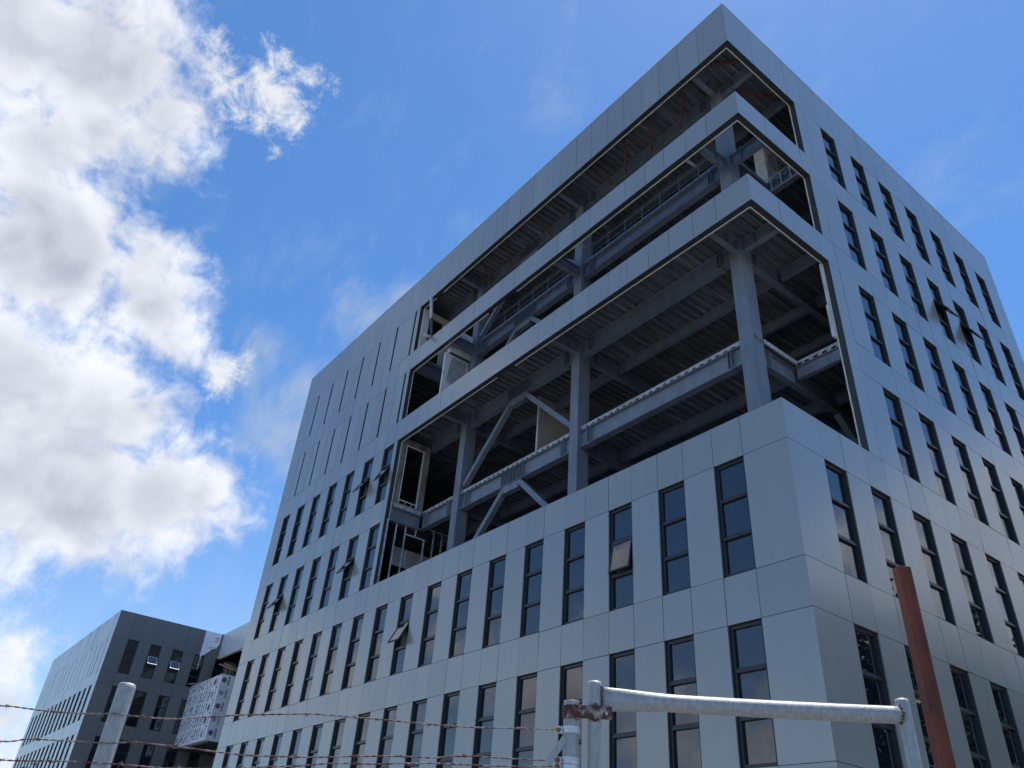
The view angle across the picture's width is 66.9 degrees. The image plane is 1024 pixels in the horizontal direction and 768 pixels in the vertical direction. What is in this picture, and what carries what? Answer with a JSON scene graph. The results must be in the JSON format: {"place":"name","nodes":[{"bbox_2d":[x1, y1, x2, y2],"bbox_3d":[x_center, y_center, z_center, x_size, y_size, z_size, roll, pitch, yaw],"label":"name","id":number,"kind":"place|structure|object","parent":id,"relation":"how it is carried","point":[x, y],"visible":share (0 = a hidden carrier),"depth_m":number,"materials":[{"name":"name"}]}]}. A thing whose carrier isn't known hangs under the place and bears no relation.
{"place":"outdoors","nodes":[
{"label":"outdoors","id":0,"kind":"place"},
{"bbox_2d":[175,622,249,767],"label":"linking wing","id":1,"kind":"structure","parent":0,"point":[209,697],"depth_m":66.11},
{"bbox_2d":[219,663,237,675],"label":"scaffold plank","id":2,"kind":"object","parent":1,"relation":"on","point":[230,668],"visible":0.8,"depth_m":66.24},
{"bbox_2d":[0,0,1023,767],"label":"sky","id":3,"kind":"structure","parent":0,"point":[204,204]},
{"bbox_2d":[212,3,1023,767],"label":"office building","id":4,"kind":"structure","parent":0,"point":[706,379],"depth_m":26.35,"materials":[{"name":"grey metal"}]},
{"bbox_2d":[222,745,232,767],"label":"window","id":5,"kind":"structure","parent":4,"relation":"in","point":[227,757],"depth_m":37.26,"materials":[{"name":"grey"}]},
{"bbox_2d":[236,741,248,767],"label":"window","id":6,"kind":"structure","parent":4,"relation":"in","point":[244,746],"depth_m":35.95,"materials":[{"name":"grey"}]},
{"bbox_2d":[234,659,254,721],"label":"window","id":7,"kind":"structure","parent":4,"relation":"in","point":[250,664],"depth_m":38.99,"materials":[{"name":"grey"}]},
{"bbox_2d":[252,738,264,766],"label":"window","id":8,"kind":"structure","parent":4,"relation":"in","point":[256,761],"depth_m":34.67,"materials":[{"name":"grey"}]},
{"bbox_2d":[249,653,269,716],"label":"window","id":9,"kind":"structure","parent":4,"relation":"in","point":[261,675],"depth_m":37.69,"materials":[{"name":"grey"}]},
{"bbox_2d":[254,583,272,639],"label":"window","id":10,"kind":"structure","parent":4,"relation":"in","point":[269,588],"depth_m":41.18,"materials":[{"name":"grey"}]},
{"bbox_2d":[264,647,285,712],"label":"window","id":11,"kind":"structure","parent":4,"relation":"in","point":[269,704],"depth_m":36.41,"materials":[{"name":"grey"}]},
{"bbox_2d":[269,733,282,767],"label":"window","id":12,"kind":"structure","parent":4,"relation":"in","point":[278,738],"depth_m":33.37,"materials":[{"name":"grey"}]},
{"bbox_2d":[267,575,287,632],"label":"window","id":13,"kind":"structure","parent":4,"relation":"in","point":[278,601],"depth_m":39.86,"materials":[{"name":"grey"}]},
{"bbox_2d":[273,515,289,565],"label":"window","id":14,"kind":"structure","parent":4,"relation":"in","point":[282,536],"depth_m":43.46,"materials":[{"name":"grey"}]},
{"bbox_2d":[281,639,302,707],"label":"window","id":15,"kind":"structure","parent":4,"relation":"in","point":[298,646],"depth_m":35.14,"materials":[{"name":"grey"}]},
{"bbox_2d":[284,566,303,625],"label":"window","id":16,"kind":"structure","parent":4,"relation":"in","point":[298,578],"depth_m":38.63,"materials":[{"name":"grey"}]},
{"bbox_2d":[286,728,302,767],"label":"window","id":17,"kind":"structure","parent":4,"relation":"in","point":[296,737],"depth_m":32.06,"materials":[{"name":"grey"}]},
{"bbox_2d":[287,505,304,556],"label":"window","id":18,"kind":"structure","parent":4,"relation":"in","point":[300,512],"depth_m":42.20,"materials":[{"name":"grey"}]},
{"bbox_2d":[300,632,321,701],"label":"window","id":19,"kind":"structure","parent":4,"relation":"in","point":[306,689],"depth_m":33.84,"materials":[{"name":"grey"}]},
{"bbox_2d":[301,557,320,617],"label":"window","id":20,"kind":"structure","parent":4,"relation":"in","point":[316,563],"depth_m":37.38,"materials":[{"name":"grey"}]},
{"bbox_2d":[303,494,320,547],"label":"window","id":21,"kind":"structure","parent":4,"relation":"in","point":[316,500],"depth_m":40.90,"materials":[{"name":"grey"}]},
{"bbox_2d":[306,724,322,767],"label":"window","id":22,"kind":"structure","parent":4,"relation":"in","point":[317,730],"depth_m":30.76,"materials":[{"name":"grey"}]},
{"bbox_2d":[319,483,336,537],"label":"window","id":23,"kind":"structure","parent":4,"relation":"in","point":[327,513],"depth_m":39.61,"materials":[{"name":"grey"}]},
{"bbox_2d":[319,546,339,609],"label":"window","id":24,"kind":"structure","parent":4,"relation":"in","point":[334,553],"depth_m":36.07,"materials":[{"name":"grey"}]},
{"bbox_2d":[320,623,341,695],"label":"window","id":25,"kind":"structure","parent":4,"relation":"in","point":[336,632],"depth_m":32.58,"materials":[{"name":"grey"}]},
{"bbox_2d":[327,718,345,767],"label":"window","id":26,"kind":"structure","parent":4,"relation":"in","point":[335,749],"depth_m":29.42,"materials":[{"name":"grey"}]},
{"bbox_2d":[336,471,354,527],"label":"window","id":27,"kind":"structure","parent":4,"relation":"in","point":[347,490],"depth_m":38.36,"materials":[{"name":"grey"}]},
{"bbox_2d":[336,535,358,600],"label":"window","id":28,"kind":"structure","parent":4,"relation":"in","point":[347,567],"depth_m":34.75,"materials":[{"name":"grey"}]},
{"bbox_2d":[341,614,363,689],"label":"window","id":29,"kind":"structure","parent":4,"relation":"in","point":[358,621],"depth_m":31.31,"materials":[{"name":"grey"}]},
{"bbox_2d":[351,712,370,767],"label":"window","id":30,"kind":"structure","parent":4,"relation":"in","point":[362,728],"depth_m":28.12,"materials":[{"name":"grey"}]},
{"bbox_2d":[352,458,373,516],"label":"window","id":31,"kind":"structure","parent":4,"relation":"in","point":[364,486],"depth_m":37.03,"materials":[{"name":"grey"}]},
{"bbox_2d":[359,523,379,590],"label":"window","id":32,"kind":"structure","parent":4,"relation":"in","point":[369,559],"depth_m":33.54,"materials":[{"name":"grey"}]},
{"bbox_2d":[365,604,387,682],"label":"window","id":33,"kind":"structure","parent":4,"relation":"in","point":[377,637],"depth_m":30.03,"materials":[{"name":"grey"}]},
{"bbox_2d":[373,444,393,504],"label":"window","id":34,"kind":"structure","parent":4,"relation":"in","point":[383,474],"depth_m":35.71,"materials":[{"name":"grey"}]},
{"bbox_2d":[376,706,397,767],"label":"window","id":35,"kind":"structure","parent":4,"relation":"in","point":[388,727],"depth_m":26.79,"materials":[{"name":"grey"}]},
{"bbox_2d":[387,593,413,675],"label":"window","id":36,"kind":"structure","parent":4,"relation":"in","point":[400,635],"depth_m":28.63,"materials":[{"name":"grey"}]},
{"bbox_2d":[392,439,430,512],"bbox_3d":[-4.579,4.165,35.507,1.525,3.300,0.140,27,-40,-29],"label":"window frame","id":37,"kind":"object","parent":4,"relation":"in","point":[411,443],"depth_m":35.53,"materials":[{"name":"metal"}]},
{"bbox_2d":[405,699,426,767],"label":"window","id":38,"kind":"structure","parent":4,"relation":"in","point":[419,707],"depth_m":25.48,"materials":[{"name":"grey"}]},
{"bbox_2d":[418,582,441,667],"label":"window","id":39,"kind":"structure","parent":4,"relation":"in","point":[431,613],"depth_m":27.47,"materials":[{"name":"grey"}]},
{"bbox_2d":[429,296,432,335],"bbox_3d":[-4.029,-3.356,38.681,0.655,2.881,0.180,-24,-44,36],"label":"plastic pipe","id":40,"kind":"object","parent":4,"relation":"on","point":[431,315],"visible":1,"depth_m":38.63,"materials":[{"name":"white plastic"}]},
{"bbox_2d":[437,691,459,767],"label":"window","id":41,"kind":"structure","parent":4,"relation":"in","point":[451,700],"depth_m":24.18,"materials":[{"name":"grey"}]},
{"bbox_2d":[449,569,471,658],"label":"window","id":42,"kind":"structure","parent":4,"relation":"in","point":[459,626],"depth_m":26.17,"materials":[{"name":"grey glass"}]},
{"bbox_2d":[472,682,496,767],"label":"window","id":43,"kind":"structure","parent":4,"relation":"in","point":[487,693],"depth_m":22.87,"materials":[{"name":"grey"}]},
{"bbox_2d":[483,555,505,648],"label":"window","id":44,"kind":"structure","parent":4,"relation":"in","point":[492,629],"depth_m":24.90,"materials":[{"name":"grey"}]},
{"bbox_2d":[512,672,536,767],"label":"window","id":45,"kind":"structure","parent":4,"relation":"in","point":[527,684],"depth_m":21.53,"materials":[{"name":"grey glass"}]},
{"bbox_2d":[520,539,543,637],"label":"window","id":46,"kind":"structure","parent":4,"relation":"in","point":[530,621],"depth_m":23.62,"materials":[{"name":"grey"}]},
{"bbox_2d":[558,661,582,767],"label":"window","id":47,"kind":"structure","parent":4,"relation":"in","point":[572,674],"depth_m":20.61,"materials":[{"name":"grey"}]},
{"bbox_2d":[562,522,584,625],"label":"window","id":48,"kind":"structure","parent":4,"relation":"in","point":[573,594],"depth_m":22.35,"materials":[{"name":"grey"}]},
{"bbox_2d":[608,502,633,610],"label":"window","id":49,"kind":"structure","parent":4,"relation":"in","point":[620,569],"depth_m":20.94,"materials":[{"name":"grey"}]},
{"bbox_2d":[610,649,636,767],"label":"window","id":50,"kind":"structure","parent":4,"relation":"in","point":[623,738],"depth_m":18.77,"materials":[{"name":"grey glass"}]},
{"bbox_2d":[659,481,690,595],"bbox_3d":[4.187,3.917,19.756,0.151,2.893,0.901,27,-40,-29],"label":"window","id":51,"kind":"structure","parent":4,"relation":"in","point":[673,521],"depth_m":19.78,"materials":[{"name":"grey"}]},
{"bbox_2d":[665,635,701,767],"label":"window","id":52,"kind":"structure","parent":4,"relation":"in","point":[684,729],"depth_m":17.56,"materials":[{"name":"grey glass"}]},
{"bbox_2d":[715,456,756,577],"bbox_3d":[5.354,3.155,18.486,0.151,2.893,0.901,27,-40,-29],"label":"window","id":53,"kind":"structure","parent":4,"relation":"in","point":[738,555],"depth_m":18.51,"materials":[{"name":"grey"}]},
{"bbox_2d":[729,619,778,767],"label":"window","id":54,"kind":"structure","parent":4,"relation":"in","point":[757,743],"depth_m":16.31,"materials":[{"name":"grey glass"}]},
{"bbox_2d":[820,128,845,189],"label":"window","id":55,"kind":"structure","parent":4,"relation":"in","point":[835,170],"depth_m":29.34,"materials":[{"name":"grey"}]},
{"bbox_2d":[824,460,866,583],"bbox_3d":[7.776,3.223,18.292,0.941,2.893,0.151,27,-40,-29],"label":"window","id":56,"kind":"structure","parent":4,"relation":"in","point":[852,561],"depth_m":18.36,"materials":[{"name":"grey"}]},
{"bbox_2d":[838,201,865,269],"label":"window","id":57,"kind":"structure","parent":4,"relation":"in","point":[847,218],"depth_m":27.09,"materials":[{"name":"grey"}]},
{"bbox_2d":[850,156,875,216],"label":"window","id":58,"kind":"structure","parent":4,"relation":"in","point":[858,170],"depth_m":30.32,"materials":[{"name":"grey"}]},
{"bbox_2d":[858,286,890,367],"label":"window","id":59,"kind":"structure","parent":4,"relation":"in","point":[870,312],"depth_m":24.83,"materials":[{"name":"grey"}]},
{"bbox_2d":[854,624,901,767],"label":"window","id":60,"kind":"structure","parent":4,"relation":"in","point":[886,744],"depth_m":16.24,"materials":[{"name":"grey glass"}]},
{"bbox_2d":[869,228,897,296],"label":"window","id":61,"kind":"structure","parent":4,"relation":"in","point":[878,244],"depth_m":28.06,"materials":[{"name":"grey"}]},
{"bbox_2d":[871,487,903,598],"bbox_3d":[9.341,4.006,19.262,0.941,2.893,0.151,27,-40,-29],"label":"window","id":62,"kind":"structure","parent":4,"relation":"in","point":[888,532],"depth_m":19.54,"materials":[{"name":"grey"}]},
{"bbox_2d":[878,182,903,240],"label":"window","id":63,"kind":"structure","parent":4,"relation":"in","point":[892,217],"depth_m":31.31,"materials":[{"name":"grey"}]},
{"bbox_2d":[882,387,918,482],"bbox_3d":[11.177,1.481,22.464,0.941,2.893,0.151,27,-40,-29],"label":"window","id":64,"kind":"structure","parent":4,"relation":"in","point":[893,405],"depth_m":22.59,"materials":[{"name":"grey"}]},
{"bbox_2d":[892,313,923,391],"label":"window","id":65,"kind":"structure","parent":4,"relation":"in","point":[911,366],"depth_m":25.81,"materials":[{"name":"grey"}]},
{"bbox_2d":[899,255,926,320],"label":"window","id":66,"kind":"structure","parent":4,"relation":"in","point":[916,299],"depth_m":29.05,"materials":[{"name":"grey"}]},
{"bbox_2d":[905,208,930,265],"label":"window","id":67,"kind":"structure","parent":4,"relation":"in","point":[912,220],"depth_m":32.28,"materials":[{"name":"grey"}]},
{"bbox_2d":[904,645,934,767],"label":"window","id":68,"kind":"structure","parent":4,"relation":"in","point":[925,735],"depth_m":17.07,"materials":[{"name":"grey"}]},
{"bbox_2d":[912,511,954,625],"bbox_3d":[10.906,4.789,20.231,0.941,2.893,0.151,27,-40,-29],"label":"window","id":69,"kind":"structure","parent":4,"relation":"in","point":[941,602],"depth_m":20.33,"materials":[{"name":"grey"}]},
{"bbox_2d":[918,413,954,504],"bbox_3d":[12.742,2.264,23.434,0.941,2.893,0.151,27,-40,-29],"label":"window","id":70,"kind":"structure","parent":4,"relation":"in","point":[937,462],"depth_m":23.56,"materials":[{"name":"grey"}]},
{"bbox_2d":[923,338,954,413],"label":"window","id":71,"kind":"structure","parent":4,"relation":"in","point":[945,398],"depth_m":26.79,"materials":[{"name":"grey"}]},
{"bbox_2d":[927,279,957,343],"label":"window","id":72,"kind":"structure","parent":4,"relation":"in","point":[940,308],"depth_m":29.97,"materials":[{"name":"grey"}]},
{"bbox_2d":[930,231,954,286],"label":"window","id":73,"kind":"structure","parent":4,"relation":"in","point":[943,263],"depth_m":33.25,"materials":[{"name":"grey"}]},
{"bbox_2d":[953,253,978,308],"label":"window","id":74,"kind":"structure","parent":4,"relation":"in","point":[959,262],"depth_m":34.23,"materials":[{"name":"grey"}]},
{"bbox_2d":[952,361,983,435],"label":"window","id":75,"kind":"structure","parent":4,"relation":"in","point":[960,374],"depth_m":27.78,"materials":[{"name":"grey"}]},
{"bbox_2d":[953,302,982,364],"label":"window","id":76,"kind":"structure","parent":4,"relation":"in","point":[966,331],"depth_m":30.95,"materials":[{"name":"grey"}]},
{"bbox_2d":[951,436,987,525],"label":"window","id":77,"kind":"structure","parent":4,"relation":"in","point":[977,508],"depth_m":24.54,"materials":[{"name":"grey"}]},
{"bbox_2d":[949,665,990,767],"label":"window","id":78,"kind":"structure","parent":4,"relation":"in","point":[979,755],"depth_m":18.27,"materials":[{"name":"grey glass"}]},
{"bbox_2d":[950,533,992,642],"bbox_3d":[12.472,5.571,21.200,0.941,2.893,0.151,27,-40,-29],"label":"window","id":79,"kind":"structure","parent":4,"relation":"in","point":[967,573],"depth_m":21.31,"materials":[{"name":"grey"}]},
{"bbox_2d":[975,273,1000,327],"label":"window","id":80,"kind":"structure","parent":4,"relation":"in","point":[992,313],"depth_m":35.19,"materials":[{"name":"grey"}]},
{"bbox_2d":[977,323,1005,385],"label":"window","id":81,"kind":"structure","parent":4,"relation":"in","point":[994,364],"depth_m":31.97,"materials":[{"name":"grey"}]},
{"bbox_2d":[979,383,1010,455],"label":"window","id":82,"kind":"structure","parent":4,"relation":"in","point":[987,396],"depth_m":28.75,"materials":[{"name":"grey"}]},
{"bbox_2d":[981,457,1018,544],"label":"window","id":83,"kind":"structure","parent":4,"relation":"in","point":[989,468],"depth_m":25.53,"materials":[{"name":"grey"}]},
{"bbox_2d":[985,554,1023,657],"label":"window","id":84,"kind":"structure","parent":4,"relation":"in","point":[1008,614],"depth_m":22.29,"materials":[{"name":"grey glass"}]},
{"bbox_2d":[989,681,1023,767],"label":"window","id":85,"kind":"structure","parent":4,"relation":"in","point":[1001,699],"depth_m":19.34,"materials":[{"name":"grey"}]},
{"bbox_2d":[1000,343,1023,400],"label":"window","id":86,"kind":"structure","parent":4,"relation":"in","point":[1006,352],"depth_m":32.99,"materials":[{"name":"grey"}]},
{"bbox_2d":[1005,404,1023,458],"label":"window","id":87,"kind":"structure","parent":4,"relation":"in","point":[1018,433],"depth_m":29.97,"materials":[{"name":"grey"}]},
{"bbox_2d":[1010,478,1023,592],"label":"window","id":88,"kind":"structure","parent":4,"relation":"in","point":[1017,488],"depth_m":26.94,"materials":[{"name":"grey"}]},
{"label":"ground","id":89,"kind":"structure","parent":0,"visible":0},
{"bbox_2d":[12,610,241,767],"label":"office building","id":90,"kind":"structure","parent":89,"relation":"on","point":[160,664],"depth_m":69.59,"materials":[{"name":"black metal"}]},
{"bbox_2d":[56,737,68,767],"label":"window","id":91,"kind":"structure","parent":90,"relation":"in","point":[67,737],"depth_m":66.18,"materials":[{"name":"grey"}]},
{"bbox_2d":[61,735,73,767],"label":"window","id":92,"kind":"structure","parent":90,"relation":"in","point":[72,735],"depth_m":64.88,"materials":[{"name":"grey"}]},
{"bbox_2d":[63,694,75,726],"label":"window","id":93,"kind":"structure","parent":90,"relation":"in","point":[75,694],"depth_m":70.86,"materials":[{"name":"grey"}]},
{"bbox_2d":[67,691,80,725],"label":"window","id":94,"kind":"structure","parent":90,"relation":"in","point":[80,691],"depth_m":69.60,"materials":[{"name":"grey"}]},
{"bbox_2d":[73,688,85,722],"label":"window","id":95,"kind":"structure","parent":90,"relation":"in","point":[85,688],"depth_m":68.35,"materials":[{"name":"grey"}]},
{"bbox_2d":[78,685,91,720],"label":"window","id":96,"kind":"structure","parent":90,"relation":"in","point":[91,685],"depth_m":67.02,"materials":[{"name":"grey"}]},
{"bbox_2d":[85,736,100,767],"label":"window","id":97,"kind":"structure","parent":90,"relation":"in","point":[97,738],"depth_m":64.31,"materials":[{"name":"grey"}]},
{"bbox_2d":[101,686,116,721],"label":"window","id":98,"kind":"structure","parent":90,"relation":"in","point":[108,705],"depth_m":66.45,"materials":[{"name":"grey"}]},
{"bbox_2d":[111,740,131,767],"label":"window","id":99,"kind":"structure","parent":90,"relation":"in","point":[123,748],"depth_m":65.55,"materials":[{"name":"grey"}]},
{"bbox_2d":[117,639,138,674],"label":"window","id":100,"kind":"structure","parent":90,"relation":"in","point":[131,647],"depth_m":68.80,"materials":[{"name":"grey"}]},
{"bbox_2d":[125,690,146,726],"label":"window","id":101,"kind":"structure","parent":90,"relation":"in","point":[139,698],"depth_m":67.57,"materials":[{"name":"grey"}]},
{"bbox_2d":[137,744,155,767],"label":"window","id":102,"kind":"structure","parent":90,"relation":"in","point":[148,750],"depth_m":66.62,"materials":[{"name":"grey"}]},
{"bbox_2d":[141,644,161,678],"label":"window","id":103,"kind":"structure","parent":90,"relation":"in","point":[154,651],"depth_m":69.62,"materials":[{"name":"grey"}]},
{"bbox_2d":[149,695,169,731],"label":"window","id":104,"kind":"structure","parent":90,"relation":"in","point":[162,703],"depth_m":68.56,"materials":[{"name":"grey"}]},
{"bbox_2d":[162,748,178,767],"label":"window","id":105,"kind":"structure","parent":90,"relation":"in","point":[171,754],"depth_m":67.65,"materials":[{"name":"grey"}]},
{"bbox_2d":[163,649,183,683],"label":"window","id":106,"kind":"structure","parent":90,"relation":"in","point":[173,667],"depth_m":70.62,"materials":[{"name":"grey"}]},
{"bbox_2d":[172,699,186,734],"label":"window","id":107,"kind":"structure","parent":90,"relation":"in","point":[183,702],"depth_m":69.42,"materials":[{"name":"grey"}]},
{"bbox_2d":[186,753,200,767],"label":"window","id":108,"kind":"structure","parent":90,"relation":"in","point":[193,760],"depth_m":68.68,"materials":[{"name":"grey"}]},
{"bbox_2d":[186,654,204,686],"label":"window","id":109,"kind":"structure","parent":90,"relation":"in","point":[193,677],"depth_m":71.78,"materials":[{"name":"grey"}]},
{"bbox_2d":[210,659,224,678],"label":"window","id":110,"kind":"structure","parent":90,"relation":"in","point":[217,669],"depth_m":73.11,"materials":[{"name":"grey"}]},
{"bbox_2d":[0,682,579,767],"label":"barbed wire fence","id":111,"kind":"object","parent":89,"relation":"on","point":[568,742],"visible":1,"depth_m":2.67,"materials":[{"name":"grey"}]},
{"bbox_2d":[587,680,922,767],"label":"gate frame","id":112,"kind":"object","parent":89,"relation":"on","point":[627,700],"visible":0.99,"depth_m":2.77,"materials":[{"name":"grey metal"}]},
{"bbox_2d":[562,703,611,721],"bbox_3d":[0.265,1.158,2.739,0.175,0.064,0.028,0,-34,7],"label":"latch plate","id":113,"kind":"object","parent":112,"relation":"attached to","point":[593,711],"visible":1,"depth_m":2.73,"materials":[{"name":"metal"}]},
{"bbox_2d":[893,565,956,767],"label":"steel post","id":114,"kind":"object","parent":89,"relation":"on","point":[935,719],"visible":1,"depth_m":3.23,"materials":[{"name":"brown metal"}]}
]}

